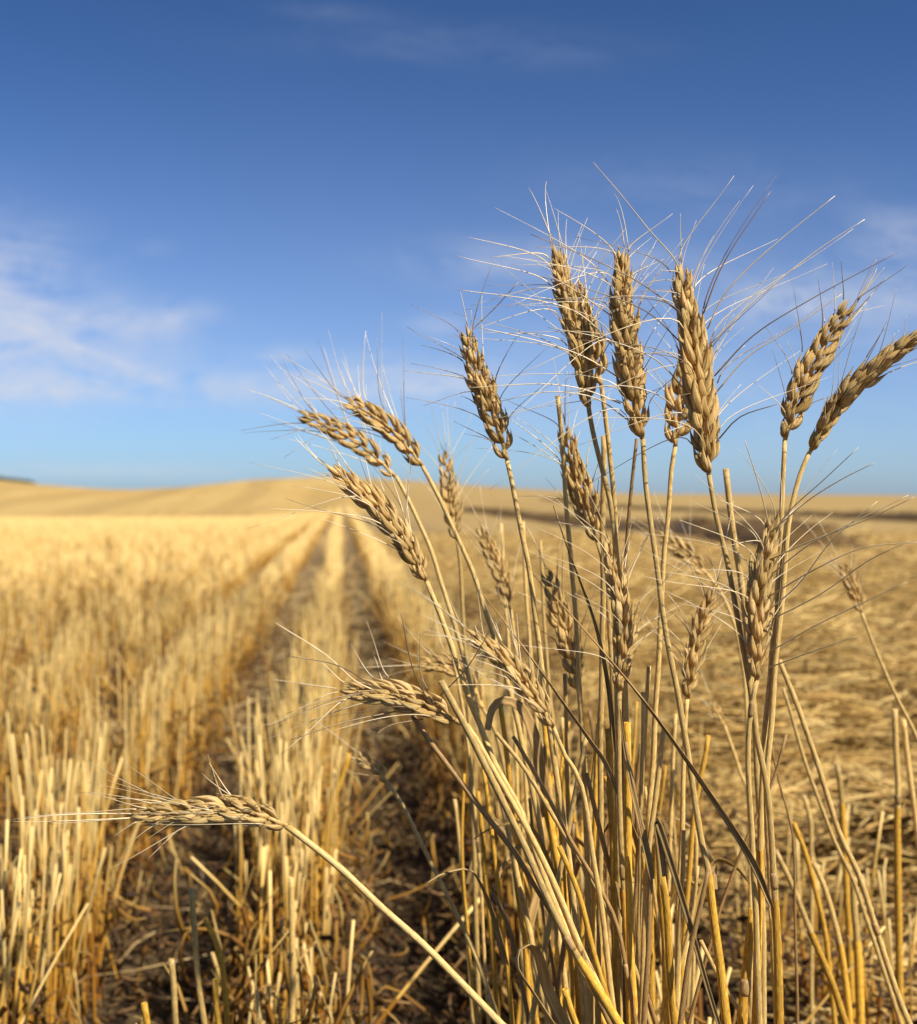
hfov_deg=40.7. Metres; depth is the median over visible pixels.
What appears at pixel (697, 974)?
stubble stalk
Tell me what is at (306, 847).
stubble stalk
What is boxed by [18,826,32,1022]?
stubble stalk
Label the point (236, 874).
stubble stalk
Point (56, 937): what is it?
stubble stalk
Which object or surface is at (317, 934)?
stubble stalk
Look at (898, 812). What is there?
straw stalk
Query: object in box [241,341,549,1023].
wheat stalk
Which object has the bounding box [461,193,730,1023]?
wheat stalk
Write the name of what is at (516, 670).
wheat stalk
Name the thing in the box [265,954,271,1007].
stubble stalk
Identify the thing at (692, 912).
straw stalk
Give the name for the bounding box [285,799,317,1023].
stubble stalk
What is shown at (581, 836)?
straw stalk
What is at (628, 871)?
straw stalk
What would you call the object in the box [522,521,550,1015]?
straw stalk
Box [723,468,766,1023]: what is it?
straw stalk
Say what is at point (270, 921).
stubble stalk
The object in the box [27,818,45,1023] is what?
stubble stalk
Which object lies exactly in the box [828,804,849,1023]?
stubble stalk
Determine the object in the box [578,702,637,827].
straw stalk
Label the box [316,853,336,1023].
stubble stalk
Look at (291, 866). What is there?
stubble stalk
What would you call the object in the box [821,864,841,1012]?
stubble stalk
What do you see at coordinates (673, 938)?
stubble stalk
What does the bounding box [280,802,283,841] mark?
stubble stalk
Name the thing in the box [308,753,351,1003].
straw stalk
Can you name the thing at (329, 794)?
stubble stalk
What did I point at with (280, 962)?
stubble stalk
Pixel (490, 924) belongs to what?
straw stalk
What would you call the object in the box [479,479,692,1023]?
wheat stalk
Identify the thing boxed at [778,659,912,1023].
straw stalk
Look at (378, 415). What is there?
wheat stalk
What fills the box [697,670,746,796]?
wheat stalk
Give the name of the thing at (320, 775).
stubble stalk
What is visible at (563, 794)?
straw stalk
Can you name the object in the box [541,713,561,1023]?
straw stalk
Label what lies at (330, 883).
stubble stalk
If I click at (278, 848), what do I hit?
stubble stalk
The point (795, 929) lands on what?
straw stalk
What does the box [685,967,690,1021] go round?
stubble stalk
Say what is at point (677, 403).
wheat stalk
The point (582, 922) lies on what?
straw stalk
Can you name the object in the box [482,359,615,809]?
wheat stalk
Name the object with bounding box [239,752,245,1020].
stubble stalk
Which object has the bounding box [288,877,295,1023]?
straw stalk
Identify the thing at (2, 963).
stubble stalk
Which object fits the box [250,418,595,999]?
wheat stalk
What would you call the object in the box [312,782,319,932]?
stubble stalk
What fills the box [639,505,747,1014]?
wheat stalk
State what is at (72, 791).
stubble stalk
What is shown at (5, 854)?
stubble stalk
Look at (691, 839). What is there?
straw stalk
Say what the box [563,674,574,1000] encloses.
straw stalk
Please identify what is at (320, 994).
stubble stalk
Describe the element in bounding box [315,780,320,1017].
stubble stalk
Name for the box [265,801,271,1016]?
stubble stalk
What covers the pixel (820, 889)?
stubble stalk
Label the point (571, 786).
stubble stalk
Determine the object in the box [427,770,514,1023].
straw stalk
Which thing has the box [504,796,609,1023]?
straw stalk
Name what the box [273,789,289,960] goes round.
stubble stalk
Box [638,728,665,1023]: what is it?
straw stalk
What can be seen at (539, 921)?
stubble stalk
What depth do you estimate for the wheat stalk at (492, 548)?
0.88 m
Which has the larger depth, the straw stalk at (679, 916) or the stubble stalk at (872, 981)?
the stubble stalk at (872, 981)
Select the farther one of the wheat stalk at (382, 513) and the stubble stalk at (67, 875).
the stubble stalk at (67, 875)
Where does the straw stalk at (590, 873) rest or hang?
on the ground
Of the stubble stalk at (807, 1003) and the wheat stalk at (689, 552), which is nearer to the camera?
the wheat stalk at (689, 552)
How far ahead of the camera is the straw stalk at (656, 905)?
0.73 m
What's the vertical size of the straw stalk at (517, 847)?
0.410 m
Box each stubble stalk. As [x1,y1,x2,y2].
[0,819,8,920]
[0,890,5,1023]
[0,902,20,1023]
[0,921,6,1023]
[6,849,22,1023]
[10,734,20,1002]
[11,872,20,1023]
[11,907,30,1018]
[12,867,15,981]
[17,775,44,1023]
[17,891,27,1023]
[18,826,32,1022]
[18,855,25,1023]
[20,903,88,1023]
[21,796,25,1013]
[23,873,61,1023]
[24,733,43,974]
[25,758,36,1010]
[25,820,29,863]
[26,874,32,1020]
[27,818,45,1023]
[30,810,45,1023]
[31,890,33,1020]
[33,768,52,1017]
[36,813,45,1009]
[37,941,46,1022]
[41,798,45,955]
[44,868,47,1023]
[45,864,56,1020]
[46,847,51,1021]
[48,870,72,1023]
[48,882,62,1017]
[49,793,58,1023]
[49,816,55,1022]
[52,759,71,992]
[52,803,62,967]
[55,833,65,1023]
[57,818,67,973]
[57,864,71,1001]
[59,850,76,1021]
[60,848,106,1023]
[61,823,80,1004]
[61,830,68,1010]
[63,794,76,1003]
[64,737,101,1018]
[65,762,78,839]
[65,971,69,1015]
[66,807,79,1021]
[74,972,79,1023]
[82,757,122,1017]
[82,762,95,1020]
[82,869,90,1022]
[190,856,279,957]
[210,952,231,1023]
[234,824,239,962]
[238,821,256,952]
[238,860,246,1015]
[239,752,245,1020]
[247,966,261,1023]
[247,983,253,1023]
[255,760,276,973]
[256,827,257,853]
[256,990,258,1023]
[257,795,264,909]
[257,845,267,1010]
[258,735,272,939]
[259,847,265,1023]
[260,837,264,977]
[262,813,267,967]
[262,831,277,927]
[263,882,268,953]
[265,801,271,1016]
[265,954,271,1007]
[268,870,273,1000]
[272,972,281,1016]
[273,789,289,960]
[274,739,281,960]
[274,876,293,983]
[275,755,279,922]
[276,811,283,971]
[276,919,284,1015]
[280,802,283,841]
[280,815,285,924]
[281,741,286,1000]
[282,900,296,1016]
[284,856,288,1010]
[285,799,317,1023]
[286,938,297,1023]
[287,763,300,933]
[289,859,292,876]
[291,846,299,956]
[294,857,297,894]
[295,909,301,1023]
[296,872,300,908]
[296,958,299,1023]
[297,849,299,954]
[298,831,301,871]
[299,814,308,1003]
[300,730,307,885]
[301,849,308,1015]
[301,922,307,955]
[302,942,310,994]
[304,745,333,1005]
[307,765,322,859]
[307,790,317,955]
[309,946,312,1001]
[310,789,314,941]
[312,746,341,954]
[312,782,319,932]
[313,768,336,974]
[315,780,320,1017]
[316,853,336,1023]
[318,991,329,1023]
[320,849,337,989]
[320,867,327,1021]
[326,769,335,923]
[326,972,336,1023]
[344,920,354,1023]
[376,897,479,1023]
[505,836,519,987]
[511,863,519,958]
[538,827,544,1007]
[538,905,541,1020]
[570,785,579,887]
[580,868,582,922]
[655,970,661,1007]
[656,904,673,1017]
[666,830,689,869]
[672,924,673,958]
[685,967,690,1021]
[686,946,703,1023]
[713,967,731,1023]
[796,838,807,1001]
[803,864,819,1019]
[803,926,885,1023]
[807,799,817,1023]
[814,858,829,1012]
[817,862,824,1011]
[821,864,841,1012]
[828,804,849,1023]
[830,805,847,968]
[835,837,849,990]
[859,874,863,943]
[862,811,883,963]
[862,958,870,1023]
[866,868,874,1014]
[866,947,873,1023]
[867,858,886,982]
[875,870,885,1023]
[877,870,896,1023]
[887,918,896,1022]
[889,942,905,1023]
[904,909,916,999]
[908,914,911,1019]
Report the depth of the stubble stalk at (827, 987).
1.34 m
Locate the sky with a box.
[0,0,916,494]
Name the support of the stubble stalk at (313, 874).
on the ground
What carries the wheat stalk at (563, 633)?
on the ground
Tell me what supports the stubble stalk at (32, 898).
on the ground
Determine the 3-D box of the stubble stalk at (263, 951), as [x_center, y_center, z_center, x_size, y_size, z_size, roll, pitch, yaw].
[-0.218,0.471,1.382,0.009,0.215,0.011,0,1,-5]
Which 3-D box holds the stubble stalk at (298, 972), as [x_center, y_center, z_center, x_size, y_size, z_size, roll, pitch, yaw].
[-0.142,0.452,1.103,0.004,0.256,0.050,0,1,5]
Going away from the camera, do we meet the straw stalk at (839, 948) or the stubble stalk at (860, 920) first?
the straw stalk at (839, 948)
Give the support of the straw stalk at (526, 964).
on the ground
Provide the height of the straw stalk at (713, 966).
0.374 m
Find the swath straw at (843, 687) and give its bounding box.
[371,525,916,1023]
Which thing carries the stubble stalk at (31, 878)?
on the ground
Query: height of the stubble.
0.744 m
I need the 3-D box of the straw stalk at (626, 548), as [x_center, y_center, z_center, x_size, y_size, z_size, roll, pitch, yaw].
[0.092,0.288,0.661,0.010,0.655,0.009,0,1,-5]
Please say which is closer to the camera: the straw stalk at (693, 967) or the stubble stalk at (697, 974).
the straw stalk at (693, 967)
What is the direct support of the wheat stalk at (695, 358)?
on the ground
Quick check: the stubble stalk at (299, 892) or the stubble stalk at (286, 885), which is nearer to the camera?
the stubble stalk at (286, 885)
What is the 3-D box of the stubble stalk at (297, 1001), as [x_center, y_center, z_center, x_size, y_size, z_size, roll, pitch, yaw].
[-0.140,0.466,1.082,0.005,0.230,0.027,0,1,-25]
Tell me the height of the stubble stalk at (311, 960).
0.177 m
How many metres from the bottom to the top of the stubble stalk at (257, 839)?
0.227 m
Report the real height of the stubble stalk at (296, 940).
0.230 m
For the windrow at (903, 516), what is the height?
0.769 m
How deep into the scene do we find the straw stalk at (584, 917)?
0.60 m
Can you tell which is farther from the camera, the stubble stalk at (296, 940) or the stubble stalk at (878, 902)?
the stubble stalk at (878, 902)
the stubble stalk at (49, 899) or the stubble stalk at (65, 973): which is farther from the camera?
the stubble stalk at (65, 973)
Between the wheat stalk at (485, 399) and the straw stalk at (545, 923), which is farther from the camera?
the straw stalk at (545, 923)
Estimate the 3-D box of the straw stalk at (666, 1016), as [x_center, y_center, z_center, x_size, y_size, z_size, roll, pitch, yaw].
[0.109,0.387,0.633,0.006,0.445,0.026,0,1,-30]
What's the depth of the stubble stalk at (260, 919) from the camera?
1.19 m
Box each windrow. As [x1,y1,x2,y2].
[463,503,870,550]
[540,497,916,521]
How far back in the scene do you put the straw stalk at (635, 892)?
0.68 m
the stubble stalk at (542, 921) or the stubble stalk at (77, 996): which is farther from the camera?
the stubble stalk at (542, 921)
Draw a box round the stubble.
[0,505,805,1023]
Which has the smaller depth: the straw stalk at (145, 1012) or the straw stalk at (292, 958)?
the straw stalk at (145, 1012)
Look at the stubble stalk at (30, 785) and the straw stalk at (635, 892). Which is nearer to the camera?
the straw stalk at (635, 892)
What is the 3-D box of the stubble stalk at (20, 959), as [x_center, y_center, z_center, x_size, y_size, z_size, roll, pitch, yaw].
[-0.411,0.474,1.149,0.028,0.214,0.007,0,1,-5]
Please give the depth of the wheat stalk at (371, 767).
0.81 m
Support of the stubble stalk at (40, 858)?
on the ground
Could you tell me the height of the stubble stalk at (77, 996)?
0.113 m
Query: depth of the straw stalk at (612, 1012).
0.58 m
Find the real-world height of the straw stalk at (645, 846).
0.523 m
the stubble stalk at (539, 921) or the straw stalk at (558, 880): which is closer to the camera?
the straw stalk at (558, 880)
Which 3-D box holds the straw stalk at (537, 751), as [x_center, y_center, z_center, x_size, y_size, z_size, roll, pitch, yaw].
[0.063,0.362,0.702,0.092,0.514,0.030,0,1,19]
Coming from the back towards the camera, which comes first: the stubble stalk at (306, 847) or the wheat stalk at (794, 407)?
the stubble stalk at (306, 847)
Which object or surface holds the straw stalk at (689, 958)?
on the ground
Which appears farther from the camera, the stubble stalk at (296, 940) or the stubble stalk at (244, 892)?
the stubble stalk at (244, 892)
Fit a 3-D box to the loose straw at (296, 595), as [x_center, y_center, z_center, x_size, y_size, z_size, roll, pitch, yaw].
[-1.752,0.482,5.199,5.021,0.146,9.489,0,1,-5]
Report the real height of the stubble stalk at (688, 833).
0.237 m
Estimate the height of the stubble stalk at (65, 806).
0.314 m
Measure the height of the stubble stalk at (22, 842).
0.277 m
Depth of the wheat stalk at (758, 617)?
0.60 m
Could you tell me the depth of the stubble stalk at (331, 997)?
1.07 m
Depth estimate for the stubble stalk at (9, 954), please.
1.01 m
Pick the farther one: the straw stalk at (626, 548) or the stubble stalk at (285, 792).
the stubble stalk at (285, 792)
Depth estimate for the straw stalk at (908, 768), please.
1.02 m
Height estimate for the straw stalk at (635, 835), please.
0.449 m
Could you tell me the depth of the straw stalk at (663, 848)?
0.60 m
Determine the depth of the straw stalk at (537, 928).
0.82 m
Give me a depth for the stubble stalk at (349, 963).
1.08 m
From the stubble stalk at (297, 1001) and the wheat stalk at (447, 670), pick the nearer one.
the wheat stalk at (447, 670)
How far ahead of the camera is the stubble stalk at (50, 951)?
1.25 m
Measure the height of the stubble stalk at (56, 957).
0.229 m
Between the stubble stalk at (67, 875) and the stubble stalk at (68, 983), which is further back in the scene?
the stubble stalk at (67, 875)
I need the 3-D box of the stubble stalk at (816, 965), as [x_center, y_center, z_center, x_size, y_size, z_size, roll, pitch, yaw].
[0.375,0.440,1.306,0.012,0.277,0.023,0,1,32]
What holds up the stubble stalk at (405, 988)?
on the ground
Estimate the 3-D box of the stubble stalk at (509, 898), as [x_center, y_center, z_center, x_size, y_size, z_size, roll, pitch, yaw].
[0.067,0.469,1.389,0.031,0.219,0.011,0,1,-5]
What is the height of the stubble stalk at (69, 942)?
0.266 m
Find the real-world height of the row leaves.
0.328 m
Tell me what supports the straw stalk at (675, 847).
on the ground
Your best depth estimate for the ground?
5.32 m
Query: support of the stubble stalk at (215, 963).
on the ground
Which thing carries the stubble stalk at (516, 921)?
on the ground
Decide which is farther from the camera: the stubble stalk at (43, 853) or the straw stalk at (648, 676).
the stubble stalk at (43, 853)
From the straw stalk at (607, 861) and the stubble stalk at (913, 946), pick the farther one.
the stubble stalk at (913, 946)
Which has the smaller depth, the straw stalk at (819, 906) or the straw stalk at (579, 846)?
the straw stalk at (579, 846)
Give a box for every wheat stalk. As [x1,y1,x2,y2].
[12,756,505,1023]
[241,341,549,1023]
[247,614,603,989]
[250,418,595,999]
[277,332,571,1023]
[310,717,499,1016]
[363,586,531,969]
[394,400,491,1023]
[395,577,615,1008]
[406,265,588,1023]
[454,181,636,808]
[456,485,538,1015]
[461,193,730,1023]
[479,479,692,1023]
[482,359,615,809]
[499,192,646,1020]
[501,528,599,971]
[517,162,897,1023]
[613,267,744,1023]
[617,493,752,1022]
[627,441,916,1023]
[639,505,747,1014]
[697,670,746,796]
[751,257,906,1023]
[763,291,916,1023]
[801,515,916,741]
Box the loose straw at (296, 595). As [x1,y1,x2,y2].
[0,563,822,1023]
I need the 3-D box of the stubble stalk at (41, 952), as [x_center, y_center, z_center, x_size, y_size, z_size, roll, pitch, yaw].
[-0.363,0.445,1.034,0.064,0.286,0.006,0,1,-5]
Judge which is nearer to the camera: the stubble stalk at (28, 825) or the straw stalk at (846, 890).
the straw stalk at (846, 890)
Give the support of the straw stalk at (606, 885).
on the ground
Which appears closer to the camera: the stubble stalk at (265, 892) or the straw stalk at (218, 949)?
the straw stalk at (218, 949)
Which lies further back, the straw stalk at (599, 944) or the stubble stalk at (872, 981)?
the stubble stalk at (872, 981)
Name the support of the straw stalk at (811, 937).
on the ground
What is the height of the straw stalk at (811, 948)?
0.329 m
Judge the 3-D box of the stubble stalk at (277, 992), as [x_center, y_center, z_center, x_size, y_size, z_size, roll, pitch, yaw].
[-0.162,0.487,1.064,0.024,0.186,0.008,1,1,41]
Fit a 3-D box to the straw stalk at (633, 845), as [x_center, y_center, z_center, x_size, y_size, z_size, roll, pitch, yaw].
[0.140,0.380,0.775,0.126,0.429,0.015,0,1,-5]
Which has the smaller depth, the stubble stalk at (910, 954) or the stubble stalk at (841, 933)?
the stubble stalk at (910, 954)
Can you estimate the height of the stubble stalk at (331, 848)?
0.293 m
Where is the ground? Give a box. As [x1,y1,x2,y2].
[0,476,916,1023]
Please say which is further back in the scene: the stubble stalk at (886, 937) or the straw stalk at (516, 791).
the stubble stalk at (886, 937)
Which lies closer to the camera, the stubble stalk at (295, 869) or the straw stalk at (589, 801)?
the straw stalk at (589, 801)
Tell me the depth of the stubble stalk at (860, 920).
1.29 m
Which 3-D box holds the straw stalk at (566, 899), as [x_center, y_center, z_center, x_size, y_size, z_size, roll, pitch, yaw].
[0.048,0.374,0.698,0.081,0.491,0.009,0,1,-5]
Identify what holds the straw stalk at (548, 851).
on the ground
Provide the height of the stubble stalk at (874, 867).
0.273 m
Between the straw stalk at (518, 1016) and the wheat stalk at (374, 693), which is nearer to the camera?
the wheat stalk at (374, 693)
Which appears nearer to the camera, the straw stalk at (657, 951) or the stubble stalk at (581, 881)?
the straw stalk at (657, 951)
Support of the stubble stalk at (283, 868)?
on the ground
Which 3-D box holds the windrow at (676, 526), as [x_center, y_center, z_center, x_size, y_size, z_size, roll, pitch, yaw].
[2.114,0.045,29.474,1.550,0.540,34.040,0,1,-5]
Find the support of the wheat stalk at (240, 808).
on the ground
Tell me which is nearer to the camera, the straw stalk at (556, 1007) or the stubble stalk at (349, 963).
the straw stalk at (556, 1007)
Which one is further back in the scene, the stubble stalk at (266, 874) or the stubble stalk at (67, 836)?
the stubble stalk at (266, 874)
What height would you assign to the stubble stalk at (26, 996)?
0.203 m
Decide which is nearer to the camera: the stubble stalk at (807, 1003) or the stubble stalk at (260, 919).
the stubble stalk at (260, 919)
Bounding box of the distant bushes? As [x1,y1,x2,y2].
[0,476,35,483]
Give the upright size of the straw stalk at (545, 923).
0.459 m
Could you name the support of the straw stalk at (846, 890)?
on the ground
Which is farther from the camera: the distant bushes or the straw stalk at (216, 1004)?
the distant bushes
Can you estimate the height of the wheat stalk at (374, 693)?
0.569 m
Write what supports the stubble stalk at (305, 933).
on the ground
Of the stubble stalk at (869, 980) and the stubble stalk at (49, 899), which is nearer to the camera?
the stubble stalk at (49, 899)
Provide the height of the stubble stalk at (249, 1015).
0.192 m
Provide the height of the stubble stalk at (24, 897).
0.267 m
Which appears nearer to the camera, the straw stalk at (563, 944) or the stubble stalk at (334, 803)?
the straw stalk at (563, 944)
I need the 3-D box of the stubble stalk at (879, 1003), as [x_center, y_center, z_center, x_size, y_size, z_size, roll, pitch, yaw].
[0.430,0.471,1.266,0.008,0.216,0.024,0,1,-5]
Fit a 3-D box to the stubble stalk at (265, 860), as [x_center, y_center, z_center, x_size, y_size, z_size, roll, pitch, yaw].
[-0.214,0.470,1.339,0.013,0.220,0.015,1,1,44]
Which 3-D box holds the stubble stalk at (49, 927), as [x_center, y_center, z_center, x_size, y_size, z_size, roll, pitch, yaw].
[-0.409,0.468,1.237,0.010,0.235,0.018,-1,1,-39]
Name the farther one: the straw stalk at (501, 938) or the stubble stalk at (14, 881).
the stubble stalk at (14, 881)
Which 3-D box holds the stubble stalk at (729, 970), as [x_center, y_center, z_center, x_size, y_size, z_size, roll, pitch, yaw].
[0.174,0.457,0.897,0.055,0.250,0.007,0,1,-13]
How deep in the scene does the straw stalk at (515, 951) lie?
0.68 m
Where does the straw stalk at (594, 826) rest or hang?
on the ground
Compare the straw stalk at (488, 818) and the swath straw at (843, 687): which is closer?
the straw stalk at (488, 818)
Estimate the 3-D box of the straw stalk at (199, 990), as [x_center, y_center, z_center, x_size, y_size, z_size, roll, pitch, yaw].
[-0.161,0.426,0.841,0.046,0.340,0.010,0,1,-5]
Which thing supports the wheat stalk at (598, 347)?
on the ground
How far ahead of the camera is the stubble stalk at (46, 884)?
1.30 m
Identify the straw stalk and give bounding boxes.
[141,1002,150,1023]
[168,958,178,1023]
[188,888,207,1023]
[202,917,229,1023]
[212,978,221,1023]
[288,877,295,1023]
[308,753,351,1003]
[411,715,612,1023]
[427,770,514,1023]
[438,603,490,1023]
[438,679,623,1023]
[453,799,473,1023]
[461,774,514,1023]
[474,740,577,1018]
[475,791,499,1015]
[482,761,565,1012]
[485,696,581,1023]
[492,892,529,1023]
[493,844,606,1023]
[494,731,651,1023]
[498,705,531,1023]
[501,523,524,1023]
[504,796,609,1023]
[505,749,593,972]
[510,795,606,985]
[512,735,637,1023]
[515,722,569,1023]
[516,944,578,1023]
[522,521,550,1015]
[523,872,609,1016]
[528,736,587,1023]
[528,798,560,1002]
[539,541,578,912]
[539,755,645,993]
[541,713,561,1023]
[543,746,568,986]
[551,822,575,1023]
[555,395,594,1023]
[556,728,609,877]
[557,845,611,1002]
[560,717,569,989]
[562,764,611,968]
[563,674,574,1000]
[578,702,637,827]
[580,794,675,941]
[582,871,634,948]
[584,773,658,1023]
[585,723,596,1001]
[586,764,611,955]
[588,709,611,946]
[588,715,597,1013]
[595,435,606,1023]
[604,776,685,1023]
[604,823,644,886]
[605,728,620,1016]
[605,834,610,959]
[619,709,653,1023]
[621,439,637,1023]
[623,722,638,1023]
[632,743,640,837]
[632,817,713,946]
[633,811,637,938]
[634,666,650,945]
[635,692,644,1012]
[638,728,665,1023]
[644,786,661,966]
[653,765,723,964]
[654,816,720,1023]
[655,839,670,1023]
[661,714,677,1022]
[661,866,699,1023]
[669,783,677,868]
[675,830,685,1007]
[677,869,710,1023]
[680,735,749,998]
[687,734,786,1023]
[689,830,697,1023]
[699,939,749,1023]
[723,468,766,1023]
[737,907,753,1023]
[772,747,798,1023]
[775,849,849,1023]
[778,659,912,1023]
[782,687,902,1023]
[791,822,836,1023]
[802,794,813,1023]
[811,860,853,1023]
[834,763,855,1023]
[847,875,864,1023]
[891,709,905,1023]
[900,719,916,849]
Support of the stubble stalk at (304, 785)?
on the ground
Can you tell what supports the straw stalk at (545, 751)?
on the ground
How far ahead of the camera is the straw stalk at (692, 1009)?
0.66 m
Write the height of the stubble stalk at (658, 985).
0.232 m
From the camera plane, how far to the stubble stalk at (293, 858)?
1.30 m
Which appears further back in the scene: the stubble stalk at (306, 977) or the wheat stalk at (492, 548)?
the stubble stalk at (306, 977)
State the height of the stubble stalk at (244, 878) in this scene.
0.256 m
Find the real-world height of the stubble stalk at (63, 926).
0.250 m
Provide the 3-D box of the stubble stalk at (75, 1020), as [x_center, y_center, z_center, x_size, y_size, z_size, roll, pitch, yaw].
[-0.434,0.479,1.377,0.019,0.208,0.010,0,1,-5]
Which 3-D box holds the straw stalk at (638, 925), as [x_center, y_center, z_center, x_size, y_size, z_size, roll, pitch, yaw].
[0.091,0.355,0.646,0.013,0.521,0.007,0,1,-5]
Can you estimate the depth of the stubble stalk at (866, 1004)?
1.21 m
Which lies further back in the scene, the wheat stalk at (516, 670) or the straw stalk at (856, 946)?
the straw stalk at (856, 946)
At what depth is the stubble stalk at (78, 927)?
1.39 m
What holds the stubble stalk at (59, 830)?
on the ground
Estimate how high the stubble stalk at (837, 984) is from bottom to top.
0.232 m
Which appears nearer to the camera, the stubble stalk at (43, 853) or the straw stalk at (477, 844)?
the straw stalk at (477, 844)
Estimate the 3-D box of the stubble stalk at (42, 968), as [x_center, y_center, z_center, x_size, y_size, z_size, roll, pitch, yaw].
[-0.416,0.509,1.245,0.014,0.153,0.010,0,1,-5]
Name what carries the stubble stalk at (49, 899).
on the ground
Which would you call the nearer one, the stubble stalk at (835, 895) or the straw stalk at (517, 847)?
the straw stalk at (517, 847)
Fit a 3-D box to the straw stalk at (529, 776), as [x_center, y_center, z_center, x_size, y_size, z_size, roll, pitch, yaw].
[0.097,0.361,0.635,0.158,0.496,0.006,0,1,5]
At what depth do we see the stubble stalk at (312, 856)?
1.29 m
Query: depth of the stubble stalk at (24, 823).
1.33 m
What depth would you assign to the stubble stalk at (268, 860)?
1.35 m
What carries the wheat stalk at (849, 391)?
on the ground
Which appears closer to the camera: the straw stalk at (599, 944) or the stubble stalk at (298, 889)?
the straw stalk at (599, 944)
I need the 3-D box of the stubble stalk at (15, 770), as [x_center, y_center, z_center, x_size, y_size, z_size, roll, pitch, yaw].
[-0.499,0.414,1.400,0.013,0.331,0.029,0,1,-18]
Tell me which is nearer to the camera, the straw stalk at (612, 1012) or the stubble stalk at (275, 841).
the straw stalk at (612, 1012)
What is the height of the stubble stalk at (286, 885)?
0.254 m
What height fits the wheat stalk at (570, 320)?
0.787 m
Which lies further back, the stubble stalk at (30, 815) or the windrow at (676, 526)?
the windrow at (676, 526)
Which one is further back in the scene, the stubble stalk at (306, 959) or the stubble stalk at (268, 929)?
the stubble stalk at (268, 929)
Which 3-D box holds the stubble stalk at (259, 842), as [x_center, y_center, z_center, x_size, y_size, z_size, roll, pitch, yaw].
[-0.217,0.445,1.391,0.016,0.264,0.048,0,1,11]
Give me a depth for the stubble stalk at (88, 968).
1.39 m
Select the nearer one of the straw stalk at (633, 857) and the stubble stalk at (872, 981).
the straw stalk at (633, 857)
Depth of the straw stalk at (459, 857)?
0.92 m
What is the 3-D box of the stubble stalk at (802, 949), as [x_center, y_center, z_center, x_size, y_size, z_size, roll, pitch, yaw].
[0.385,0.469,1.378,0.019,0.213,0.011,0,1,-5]
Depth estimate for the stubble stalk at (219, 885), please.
1.29 m
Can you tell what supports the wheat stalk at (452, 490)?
on the ground
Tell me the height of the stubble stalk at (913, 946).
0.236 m
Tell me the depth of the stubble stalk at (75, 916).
1.25 m
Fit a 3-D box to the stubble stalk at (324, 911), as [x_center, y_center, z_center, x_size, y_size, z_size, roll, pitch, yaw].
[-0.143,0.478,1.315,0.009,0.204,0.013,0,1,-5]
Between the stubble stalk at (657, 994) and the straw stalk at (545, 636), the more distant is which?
the stubble stalk at (657, 994)
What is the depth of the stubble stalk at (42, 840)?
1.32 m
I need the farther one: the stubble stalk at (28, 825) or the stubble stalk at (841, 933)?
the stubble stalk at (28, 825)
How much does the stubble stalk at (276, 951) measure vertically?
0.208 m
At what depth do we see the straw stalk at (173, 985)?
0.82 m
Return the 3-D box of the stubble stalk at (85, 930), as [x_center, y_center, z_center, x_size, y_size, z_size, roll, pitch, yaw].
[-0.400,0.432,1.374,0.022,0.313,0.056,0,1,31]
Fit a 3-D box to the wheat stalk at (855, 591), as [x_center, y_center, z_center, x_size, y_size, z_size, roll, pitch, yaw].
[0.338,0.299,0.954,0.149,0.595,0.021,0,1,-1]
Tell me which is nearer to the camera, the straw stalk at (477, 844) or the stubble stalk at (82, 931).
the straw stalk at (477, 844)
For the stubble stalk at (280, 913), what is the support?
on the ground
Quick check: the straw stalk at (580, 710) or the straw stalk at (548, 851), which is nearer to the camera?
the straw stalk at (580, 710)
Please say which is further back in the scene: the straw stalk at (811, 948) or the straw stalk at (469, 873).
the straw stalk at (811, 948)
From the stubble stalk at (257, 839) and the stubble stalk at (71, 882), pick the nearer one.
the stubble stalk at (71, 882)
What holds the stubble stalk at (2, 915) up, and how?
on the ground
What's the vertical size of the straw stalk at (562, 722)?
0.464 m
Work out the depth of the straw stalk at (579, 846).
0.81 m
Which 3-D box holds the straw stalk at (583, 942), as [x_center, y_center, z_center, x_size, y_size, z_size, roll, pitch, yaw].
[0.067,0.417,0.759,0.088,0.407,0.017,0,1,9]
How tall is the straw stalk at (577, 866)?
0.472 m
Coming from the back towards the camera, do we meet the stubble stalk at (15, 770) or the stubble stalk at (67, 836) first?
the stubble stalk at (15, 770)
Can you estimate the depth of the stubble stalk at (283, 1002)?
1.15 m
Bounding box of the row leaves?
[0,553,784,1023]
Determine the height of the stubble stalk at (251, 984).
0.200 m
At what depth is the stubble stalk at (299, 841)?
1.33 m
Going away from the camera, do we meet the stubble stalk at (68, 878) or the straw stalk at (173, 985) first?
the straw stalk at (173, 985)
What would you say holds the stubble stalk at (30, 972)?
on the ground
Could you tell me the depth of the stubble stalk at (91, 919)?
1.33 m
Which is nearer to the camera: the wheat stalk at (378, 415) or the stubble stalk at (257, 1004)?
the wheat stalk at (378, 415)
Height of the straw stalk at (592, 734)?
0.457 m
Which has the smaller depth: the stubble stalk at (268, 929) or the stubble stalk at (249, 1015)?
the stubble stalk at (249, 1015)
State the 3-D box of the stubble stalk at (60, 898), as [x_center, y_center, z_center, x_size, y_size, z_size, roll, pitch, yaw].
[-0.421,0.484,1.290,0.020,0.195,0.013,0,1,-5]
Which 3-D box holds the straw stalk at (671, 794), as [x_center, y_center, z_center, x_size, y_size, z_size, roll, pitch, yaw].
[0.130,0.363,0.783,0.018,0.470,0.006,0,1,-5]
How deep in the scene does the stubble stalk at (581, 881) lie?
1.23 m
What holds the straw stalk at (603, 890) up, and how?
on the ground
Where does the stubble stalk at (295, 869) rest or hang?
on the ground
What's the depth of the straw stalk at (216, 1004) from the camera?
0.82 m

